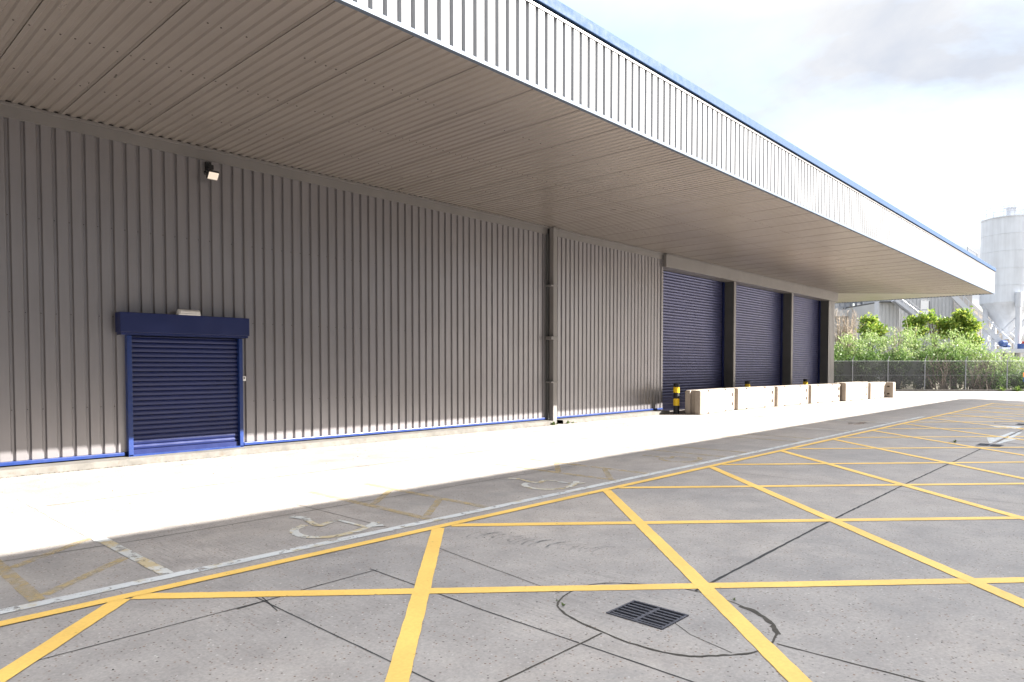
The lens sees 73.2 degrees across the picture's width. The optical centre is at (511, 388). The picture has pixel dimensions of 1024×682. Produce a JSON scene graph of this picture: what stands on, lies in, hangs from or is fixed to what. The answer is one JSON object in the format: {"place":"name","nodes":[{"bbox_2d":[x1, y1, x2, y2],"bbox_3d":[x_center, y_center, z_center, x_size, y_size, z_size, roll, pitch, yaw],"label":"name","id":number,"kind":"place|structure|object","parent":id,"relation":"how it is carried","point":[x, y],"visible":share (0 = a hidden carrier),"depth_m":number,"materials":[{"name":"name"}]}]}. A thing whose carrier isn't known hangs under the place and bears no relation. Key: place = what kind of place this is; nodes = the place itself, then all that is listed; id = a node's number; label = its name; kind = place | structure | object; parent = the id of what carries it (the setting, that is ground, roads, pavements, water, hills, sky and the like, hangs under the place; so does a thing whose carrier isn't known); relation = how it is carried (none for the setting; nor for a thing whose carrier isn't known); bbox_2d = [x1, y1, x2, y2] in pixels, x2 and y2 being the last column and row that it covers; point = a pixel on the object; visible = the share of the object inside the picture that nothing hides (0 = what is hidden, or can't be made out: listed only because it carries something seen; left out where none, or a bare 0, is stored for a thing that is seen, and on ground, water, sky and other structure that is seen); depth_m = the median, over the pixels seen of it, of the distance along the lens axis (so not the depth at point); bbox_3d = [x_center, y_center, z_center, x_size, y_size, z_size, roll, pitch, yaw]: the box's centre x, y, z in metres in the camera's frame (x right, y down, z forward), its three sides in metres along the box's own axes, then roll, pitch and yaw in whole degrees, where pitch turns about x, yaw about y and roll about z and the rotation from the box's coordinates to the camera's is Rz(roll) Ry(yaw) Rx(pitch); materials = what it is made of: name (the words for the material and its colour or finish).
{"place":"outdoors","nodes":[
{"label":"outdoors","id":0,"kind":"place"},
{"bbox_2d":[0,391,1023,681],"bbox_3d":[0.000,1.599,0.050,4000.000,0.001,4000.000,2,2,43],"label":"yard ground","id":1,"kind":"structure","parent":0,"point":[950,633],"depth_m":6.04,"materials":[{"name":"concrete"}]},
{"bbox_2d":[0,560,44,601],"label":"bay line","id":2,"kind":"object","parent":1,"relation":"on","point":[40,597],"visible":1,"depth_m":5.08,"materials":[{"name":"beige paint"}]},
{"bbox_2d":[16,496,111,542],"bbox_3d":[-4.870,1.365,7.388,3.160,0.001,0.140,2,2,43],"label":"road marking","id":3,"kind":"object","parent":1,"relation":"on","point":[67,521],"visible":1,"depth_m":7.17,"materials":[{"name":"white paint"}]},
{"bbox_2d":[9,539,125,594],"bbox_3d":[-3.607,1.419,5.634,1.640,0.001,0.775,2,2,43],"label":"bay line","id":4,"kind":"object","parent":1,"relation":"on","point":[45,593],"visible":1,"depth_m":5.49,"materials":[{"name":"beige paint"}]},
{"bbox_2d":[100,541,173,574],"bbox_3d":[-3.182,1.414,5.811,1.440,0.001,0.108,2,2,43],"label":"road marking","id":5,"kind":"object","parent":1,"relation":"on","point":[150,564],"visible":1,"depth_m":5.71,"materials":[{"name":"white paint"}]},
{"bbox_2d":[39,584,320,659],"bbox_3d":[-7.084,1.631,-1.049,0.057,0.001,16.720,2,2,43],"label":"slab joint","id":6,"kind":"object","parent":1,"relation":"on","point":[173,624],"visible":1,"depth_m":4.30,"materials":[{"name":"black"}]},
{"bbox_2d":[0,420,554,477],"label":"concrete step","id":7,"kind":"object","parent":1,"relation":"on","point":[43,468],"visible":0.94,"depth_m":12.59,"materials":[{"name":"white concrete"}]},
{"bbox_2d":[0,464,579,561],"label":"slab joint","id":8,"kind":"object","parent":1,"relation":"on","point":[258,519],"visible":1,"depth_m":7.08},
{"bbox_2d":[0,416,638,477],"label":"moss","id":9,"kind":"object","parent":1,"relation":"on","point":[215,457],"visible":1,"depth_m":11.63,"materials":[{"name":"green plant"}]},
{"bbox_2d":[289,516,383,537],"bbox_3d":[-1.904,1.380,6.847,1.146,0.003,0.804,1,2,17],"label":"wheelchair symbol","id":10,"kind":"object","parent":1,"relation":"on","point":[296,532],"visible":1,"depth_m":6.85,"materials":[{"name":"white paint"}]},
{"bbox_2d":[256,569,433,681],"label":"slab joint","id":11,"kind":"object","parent":1,"relation":"on","point":[334,634],"visible":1,"depth_m":4.23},
{"bbox_2d":[313,491,425,518],"bbox_3d":[-1.736,1.344,8.046,2.340,0.001,0.105,2,2,43],"label":"road marking","id":12,"kind":"object","parent":1,"relation":"on","point":[373,505],"visible":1,"depth_m":7.72,"materials":[{"name":"beige paint"}]},
{"bbox_2d":[371,490,442,514],"bbox_3d":[-1.245,1.340,8.161,1.646,0.001,0.775,2,2,43],"label":"bay line","id":13,"kind":"object","parent":1,"relation":"on","point":[388,492],"visible":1,"depth_m":8.18,"materials":[{"name":"beige paint"}]},
{"bbox_2d":[364,483,470,503],"bbox_3d":[-1.156,1.325,8.653,2.360,0.001,0.108,2,2,43],"label":"road marking","id":14,"kind":"object","parent":1,"relation":"on","point":[422,494],"visible":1,"depth_m":8.62,"materials":[{"name":"beige paint"}]},
{"bbox_2d":[0,416,923,613],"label":"white edge line","id":15,"kind":"object","parent":1,"relation":"on","point":[84,593],"visible":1,"depth_m":6.23,"materials":[{"name":"paint"}]},
{"bbox_2d":[11,414,979,680],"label":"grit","id":16,"kind":"object","parent":1,"relation":"on","point":[511,532],"visible":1,"depth_m":7.89,"materials":[{"name":"grey gravel"}]},
{"bbox_2d":[0,403,993,625],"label":"yellow edge line","id":17,"kind":"object","parent":1,"relation":"on","point":[85,604],"visible":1,"depth_m":5.98,"materials":[{"name":"paint"}]},
{"bbox_2d":[0,0,995,466],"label":"warehouse","id":18,"kind":"structure","parent":1,"relation":"on","point":[396,216],"depth_m":12.78,"materials":[{"name":"silver metal"}]},
{"bbox_2d":[115,312,249,456],"bbox_3d":[-5.688,-0.079,12.067,0.278,2.385,2.175,2,2,43],"label":"small shutter door","id":19,"kind":"structure","parent":18,"relation":"in","point":[183,394],"depth_m":12.05,"materials":[{"name":"blue paint"}]},
{"bbox_2d":[175,309,200,315],"bbox_3d":[-5.620,-1.318,11.974,0.190,0.099,0.360,2,2,43],"label":"bulkhead light","id":20,"kind":"object","parent":18,"relation":"attached to","point":[187,312],"visible":0.93,"depth_m":11.90,"materials":[{"name":"white plastic"}]},
{"bbox_2d":[204,161,218,179],"bbox_3d":[-5.358,-3.869,12.231,0.269,0.335,0.230,2,2,43],"label":"floodlight","id":21,"kind":"object","parent":18,"relation":"attached to","point":[209,173],"visible":1,"depth_m":12.21,"materials":[{"name":"black plastic"}]},
{"bbox_2d":[440,548,558,592],"bbox_3d":[-0.174,1.425,5.502,0.013,0.001,1.615,-1,2,-39],"label":"slab joint","id":22,"kind":"object","parent":1,"relation":"on","point":[493,568],"visible":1,"depth_m":5.49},
{"bbox_2d":[0,404,1023,681],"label":"yellow hatching","id":23,"kind":"object","parent":1,"relation":"on","point":[756,638],"visible":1,"depth_m":4.79,"materials":[{"name":"paint"}]},
{"bbox_2d":[372,569,693,681],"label":"slab joint","id":24,"kind":"object","parent":1,"relation":"on","point":[548,632],"visible":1,"depth_m":4.14,"materials":[{"name":"black"}]},
{"bbox_2d":[508,478,583,489],"bbox_3d":[0.398,1.300,9.378,1.150,0.003,0.795,1,2,17],"label":"wheelchair symbol","id":25,"kind":"object","parent":1,"relation":"on","point":[574,483],"visible":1,"depth_m":9.43,"materials":[{"name":"white paint"}]},
{"bbox_2d":[499,633,601,681],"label":"slab joint","id":26,"kind":"object","parent":1,"relation":"on","point":[550,657],"visible":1,"depth_m":3.78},
{"bbox_2d":[497,464,615,479],"bbox_3d":[0.584,1.266,10.529,2.340,0.001,0.107,2,2,43],"label":"road marking","id":27,"kind":"object","parent":1,"relation":"on","point":[567,473],"visible":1,"depth_m":10.42,"materials":[{"name":"beige paint"}]},
{"bbox_2d":[131,408,1023,598],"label":"yellow hatching","id":28,"kind":"object","parent":1,"relation":"on","point":[560,588],"visible":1,"depth_m":5.08,"materials":[{"name":"paint"}]},
{"bbox_2d":[530,459,625,470],"bbox_3d":[1.165,1.246,11.136,2.360,0.001,0.106,2,2,43],"label":"road marking","id":29,"kind":"object","parent":1,"relation":"on","point":[577,464],"visible":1,"depth_m":11.27,"materials":[{"name":"beige paint"}]},
{"bbox_2d":[557,410,669,423],"bbox_3d":[3.235,0.867,21.587,0.507,0.110,5.790,2,2,43],"label":"concrete step","id":30,"kind":"object","parent":1,"relation":"on","point":[612,416],"visible":0.9,"depth_m":21.18,"materials":[{"name":"white concrete"}]},
{"bbox_2d":[294,466,1018,526],"bbox_3d":[2.008,1.312,9.092,9.301,0.001,4.123,0,2,-3],"label":"slab joint","id":31,"kind":"object","parent":1,"relation":"on","point":[545,468],"visible":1,"depth_m":8.31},
{"bbox_2d":[558,583,774,655],"bbox_3d":[0.980,1.459,4.470,1.425,0.001,1.100,2,2,43],"label":"drain surround","id":32,"kind":"object","parent":1,"relation":"on","point":[706,619],"visible":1,"depth_m":4.32,"materials":[{"name":"concrete"}]},
{"bbox_2d":[606,600,688,629],"bbox_3d":[0.873,1.631,4.456,0.415,0.360,0.325,2,2,43],"label":"drain grating","id":33,"kind":"object","parent":32,"relation":"in","point":[654,616],"visible":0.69,"depth_m":4.45,"materials":[{"name":"metal"}]},
{"bbox_2d":[556,583,777,656],"bbox_3d":[0.980,1.457,4.468,1.438,0.001,1.116,2,2,43],"label":"rim crack","id":34,"kind":"object","parent":32,"relation":"on","point":[772,642],"visible":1,"depth_m":4.06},
{"bbox_2d":[675,623,731,652],"bbox_3d":[1.108,1.469,4.068,0.040,0.001,0.490,-1,2,-26],"label":"slab joint","id":35,"kind":"object","parent":32,"relation":"on","point":[701,639],"visible":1,"depth_m":4.05,"materials":[{"name":"grey concrete"}]},
{"bbox_2d":[739,605,780,633],"bbox_3d":[1.586,1.460,4.371,0.084,0.001,0.504,0,2,-8],"label":"rim crack","id":36,"kind":"object","parent":32,"relation":"on","point":[775,630],"visible":1,"depth_m":4.36,"materials":[{"name":"grey concrete"}]},
{"bbox_2d":[673,383,679,413],"bbox_3d":[5.597,0.346,23.490,0.209,1.032,0.209,2,2,43],"label":"bollard","id":37,"kind":"object","parent":1,"relation":"on","point":[676,392],"visible":1,"depth_m":23.41,"materials":[{"name":"black plastic"}]},
{"bbox_2d":[685,388,733,414],"bbox_3d":[7.005,0.431,24.314,0.560,0.810,3.120,1,2,38],"label":"concrete barrier","id":38,"kind":"object","parent":1,"relation":"on","point":[704,401],"visible":1,"depth_m":23.51,"materials":[{"name":"white concrete"}]},
{"bbox_2d":[745,381,749,386],"bbox_3d":[9.477,0.212,27.773,0.209,1.032,0.209,2,2,43],"label":"bollard","id":39,"kind":"object","parent":1,"relation":"on","point":[747,383],"visible":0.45,"depth_m":27.67,"materials":[{"name":"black plastic"}]},
{"bbox_2d":[734,386,773,409],"bbox_3d":[9.226,0.356,26.722,0.560,0.810,3.120,2,3,45],"label":"concrete barrier","id":40,"kind":"object","parent":1,"relation":"on","point":[753,397],"visible":0.84,"depth_m":26.33,"materials":[{"name":"white concrete"}]},
{"bbox_2d":[691,421,847,430],"bbox_3d":[6.734,1.006,18.793,4.640,0.001,0.107,2,2,43],"label":"road marking","id":41,"kind":"object","parent":1,"relation":"on","point":[775,426],"visible":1,"depth_m":18.45,"materials":[{"name":"white paint"}]},
{"bbox_2d":[772,385,807,406],"bbox_3d":[11.555,0.285,28.980,0.560,0.810,3.120,2,3,45],"label":"concrete barrier","id":42,"kind":"object","parent":1,"relation":"on","point":[785,395],"visible":0.83,"depth_m":28.58,"materials":[{"name":"white concrete"}]},
{"bbox_2d":[742,415,885,422],"bbox_3d":[9.055,0.928,21.277,4.640,0.001,0.108,2,2,43],"label":"road marking","id":43,"kind":"object","parent":1,"relation":"on","point":[806,418],"visible":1,"depth_m":21.30,"materials":[{"name":"white paint"}]},
{"bbox_2d":[807,384,839,403],"bbox_3d":[13.935,0.215,31.200,3.120,0.810,0.560,-2,2,-43],"label":"concrete barrier","id":44,"kind":"object","parent":1,"relation":"on","point":[820,393],"visible":0.88,"depth_m":30.79,"materials":[{"name":"white concrete"}]},
{"bbox_2d":[834,382,867,400],"bbox_3d":[16.354,0.126,33.251,0.560,0.860,3.080,2,3,45],"label":"concrete barrier","id":45,"kind":"object","parent":1,"relation":"on","point":[850,391],"visible":0.94,"depth_m":32.66,"materials":[{"name":"white concrete"}]},
{"bbox_2d":[695,429,1023,590],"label":"slab joint","id":46,"kind":"object","parent":1,"relation":"on","point":[751,561],"visible":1,"depth_m":6.69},
{"bbox_2d":[868,382,885,398],"bbox_3d":[18.440,0.087,35.288,0.560,0.810,2.600,2,2,43],"label":"concrete barrier","id":47,"kind":"object","parent":1,"relation":"on","point":[876,389],"visible":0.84,"depth_m":34.85,"materials":[{"name":"white concrete"}]},
{"bbox_2d":[885,382,894,397],"bbox_3d":[19.753,0.066,36.118,0.480,0.800,0.500,2,2,41],"label":"concrete barrier","id":48,"kind":"object","parent":1,"relation":"on","point":[890,390],"visible":0.9,"depth_m":35.89,"materials":[{"name":"beige concrete"}]},
{"bbox_2d":[777,457,1009,681],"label":"slab joint","id":49,"kind":"object","parent":1,"relation":"on","point":[858,664],"visible":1,"depth_m":3.71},
{"bbox_2d":[895,390,1023,390],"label":"kerb","id":50,"kind":"structure","parent":1,"relation":"on","point":[953,390],"depth_m":44.98,"materials":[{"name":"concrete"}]},
{"bbox_2d":[950,441,1023,448],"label":"drain surround","id":51,"kind":"object","parent":1,"relation":"on","point":[970,443],"visible":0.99,"depth_m":14.20,"materials":[{"name":"concrete"}]},
{"bbox_2d":[977,443,1003,446],"bbox_3d":[9.733,1.329,14.056,0.420,0.360,0.440,2,2,43],"label":"drain grating","id":52,"kind":"object","parent":51,"relation":"in","point":[992,445],"visible":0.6,"depth_m":14.01,"materials":[{"name":"metal"}]},
{"bbox_2d":[987,425,1021,443],"bbox_3d":[11.743,1.077,16.511,0.737,0.001,5.456,1,2,37],"label":"turn arrow","id":53,"kind":"object","parent":1,"relation":"on","point":[990,440],"visible":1,"depth_m":15.57,"materials":[{"name":"white paint"}]},
{"bbox_2d":[996,422,1023,425],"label":"drain surround","id":54,"kind":"object","parent":1,"relation":"on","point":[1006,423],"visible":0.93,"depth_m":19.46,"materials":[{"name":"concrete"}]},
{"bbox_2d":[1011,385,1022,390],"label":"weed","id":55,"kind":"object","parent":1,"relation":"on","point":[1017,388],"visible":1,"depth_m":44.83,"materials":[{"name":"green plant"}]},
{"bbox_2d":[558,0,1023,327],"label":"sky","id":56,"kind":"structure","parent":0,"point":[919,104],"materials":[{"name":"white"}]},
{"bbox_2d":[931,383,1023,389],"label":"verge","id":57,"kind":"structure","parent":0,"point":[963,386],"depth_m":50.68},
{"bbox_2d":[834,344,852,360],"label":"bramble","id":58,"kind":"object","parent":57,"relation":"on","point":[839,357],"visible":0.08,"depth_m":46.65,"materials":[{"name":"green plant"}]},
{"bbox_2d":[834,302,862,352],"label":"hopper house","id":59,"kind":"structure","parent":57,"relation":"on","point":[839,306],"depth_m":91.82,"materials":[{"name":"metal"}]},
{"bbox_2d":[834,304,865,360],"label":"bare bush","id":60,"kind":"object","parent":57,"relation":"on","point":[844,329],"visible":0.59,"depth_m":49.00,"materials":[{"name":"beige plant"}]},
{"bbox_2d":[834,333,871,380],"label":"shrub","id":61,"kind":"object","parent":57,"relation":"on","point":[847,336],"visible":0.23,"depth_m":47.86,"materials":[{"name":"green plant"}]},
{"bbox_2d":[846,342,882,381],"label":"bramble","id":62,"kind":"object","parent":57,"relation":"on","point":[871,356],"visible":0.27,"depth_m":46.64,"materials":[{"name":"green plant"}]},
{"bbox_2d":[855,311,889,351],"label":"tree","id":63,"kind":"object","parent":57,"relation":"on","point":[871,324],"visible":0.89,"depth_m":51.66,"materials":[{"name":"green plant"}]},
{"bbox_2d":[854,329,892,360],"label":"shrub","id":64,"kind":"object","parent":57,"relation":"on","point":[870,337],"visible":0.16,"depth_m":48.56,"materials":[{"name":"green plant"}]},
{"bbox_2d":[870,326,923,360],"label":"shrub","id":65,"kind":"object","parent":57,"relation":"on","point":[885,344],"visible":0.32,"depth_m":47.64,"materials":[{"name":"green plant"}]},
{"bbox_2d":[878,346,922,360],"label":"bramble","id":66,"kind":"object","parent":57,"relation":"on","point":[896,358],"visible":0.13,"depth_m":46.66,"materials":[{"name":"green plant"}]},
{"bbox_2d":[884,321,916,351],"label":"bare bush","id":67,"kind":"object","parent":57,"relation":"on","point":[900,339],"visible":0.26,"depth_m":50.43,"materials":[{"name":"plant"}]},
{"bbox_2d":[843,295,971,379],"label":"industrial building","id":68,"kind":"structure","parent":57,"relation":"on","point":[889,313],"depth_m":84.62,"materials":[{"name":"metal"}]},
{"bbox_2d":[891,299,921,316],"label":"outside stair","id":69,"kind":"object","parent":68,"relation":"attached to","point":[904,307],"visible":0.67,"depth_m":82.33,"materials":[{"name":"metal"}]},
{"bbox_2d":[920,301,929,316],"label":"door","id":70,"kind":"structure","parent":68,"relation":"in","point":[924,304],"depth_m":84.50,"materials":[{"name":"white plastic"}]},
{"bbox_2d":[902,308,932,347],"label":"tree","id":71,"kind":"object","parent":57,"relation":"on","point":[920,322],"visible":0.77,"depth_m":51.45,"materials":[{"name":"green plant"}]},
{"bbox_2d":[834,356,1009,389],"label":"fence","id":72,"kind":"object","parent":57,"relation":"on","point":[906,375],"visible":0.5,"depth_m":45.41,"materials":[{"name":"metal"}]},
{"bbox_2d":[895,326,950,379],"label":"shrub","id":73,"kind":"object","parent":57,"relation":"on","point":[915,339],"visible":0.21,"depth_m":48.37,"materials":[{"name":"green plant"}]},
{"bbox_2d":[910,348,952,389],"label":"bramble","id":74,"kind":"object","parent":57,"relation":"on","point":[927,381],"visible":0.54,"depth_m":46.66,"materials":[{"name":"green plant"}]},
{"bbox_2d":[927,308,945,387],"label":"tree","id":75,"kind":"object","parent":57,"relation":"on","point":[934,319],"visible":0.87,"depth_m":51.89,"materials":[{"name":"green plant"}]},
{"bbox_2d":[917,351,964,389],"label":"bare bush","id":76,"kind":"object","parent":57,"relation":"on","point":[941,382],"visible":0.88,"depth_m":46.13,"materials":[{"name":"brown plant"}]},
{"bbox_2d":[922,328,977,389],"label":"shrub","id":77,"kind":"object","parent":57,"relation":"on","point":[960,343],"visible":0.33,"depth_m":47.71,"materials":[{"name":"green plant"}]},
{"bbox_2d":[928,345,978,389],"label":"bramble","id":78,"kind":"object","parent":57,"relation":"on","point":[960,369],"visible":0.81,"depth_m":46.63,"materials":[{"name":"green plant"}]},
{"bbox_2d":[933,305,986,386],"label":"tree","id":79,"kind":"object","parent":57,"relation":"on","point":[959,320],"visible":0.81,"depth_m":51.47,"materials":[{"name":"green plant"}]},
{"bbox_2d":[944,331,997,389],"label":"shrub","id":80,"kind":"object","parent":57,"relation":"on","point":[974,351],"visible":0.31,"depth_m":48.04,"materials":[{"name":"green plant"}]},
{"bbox_2d":[950,296,1003,357],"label":"conveyor","id":81,"kind":"object","parent":57,"relation":"on","point":[986,328],"visible":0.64,"depth_m":77.36,"materials":[{"name":"metal"}]},
{"bbox_2d":[955,353,1002,389],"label":"bare bush","id":82,"kind":"object","parent":57,"relation":"on","point":[977,382],"visible":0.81,"depth_m":46.30,"materials":[{"name":"brown plant"}]},
{"bbox_2d":[972,303,1001,356],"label":"conveyor","id":83,"kind":"object","parent":57,"relation":"on","point":[980,316],"visible":0.14,"depth_m":85.51,"materials":[{"name":"metal"}]},
{"bbox_2d":[954,341,1023,373],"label":"motor platform","id":84,"kind":"structure","parent":57,"relation":"on","point":[1015,351],"depth_m":74.91,"materials":[{"name":"metal"}]},
{"bbox_2d":[998,340,1010,348],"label":"blue motor","id":85,"kind":"object","parent":84,"relation":"on","point":[1004,344],"visible":0.95,"depth_m":75.95,"materials":[{"name":"metal"}]},
{"bbox_2d":[1017,341,1023,348],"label":"red cabinet","id":86,"kind":"object","parent":84,"relation":"on","point":[1020,346],"visible":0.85,"depth_m":76.04,"materials":[{"name":"metal"}]},
{"bbox_2d":[964,366,1014,389],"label":"bramble","id":87,"kind":"object","parent":57,"relation":"on","point":[995,386],"visible":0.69,"depth_m":46.56,"materials":[{"name":"green plant"}]},
{"bbox_2d":[973,348,1009,388],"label":"shrub","id":88,"kind":"object","parent":57,"relation":"on","point":[993,354],"visible":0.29,"depth_m":47.61,"materials":[{"name":"green plant"}]},
{"bbox_2d":[974,328,1023,371],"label":"retaining wall","id":89,"kind":"structure","parent":57,"relation":"on","point":[1010,342],"depth_m":96.66,"materials":[{"name":"concrete"}]},
{"bbox_2d":[979,204,1023,372],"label":"cement silo","id":90,"kind":"object","parent":57,"relation":"on","point":[1002,245],"visible":0.87,"depth_m":77.83,"materials":[{"name":"paint"}]},
{"bbox_2d":[992,347,1023,386],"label":"shrub","id":91,"kind":"object","parent":57,"relation":"on","point":[1011,364],"visible":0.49,"depth_m":47.92,"materials":[{"name":"green plant"}]},
{"bbox_2d":[999,368,1023,389],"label":"bramble","id":92,"kind":"object","parent":57,"relation":"on","point":[1017,381],"visible":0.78,"depth_m":46.75,"materials":[{"name":"green plant"}]},
{"bbox_2d":[1009,317,1023,369],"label":"conveyor","id":93,"kind":"object","parent":57,"relation":"on","point":[1013,332],"visible":0.24,"depth_m":83.54,"materials":[{"name":"metal"}]},
{"bbox_2d":[1013,357,1023,372],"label":"shrub","id":94,"kind":"object","parent":57,"relation":"on","point":[1021,366],"visible":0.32,"depth_m":48.52,"materials":[{"name":"green plant"}]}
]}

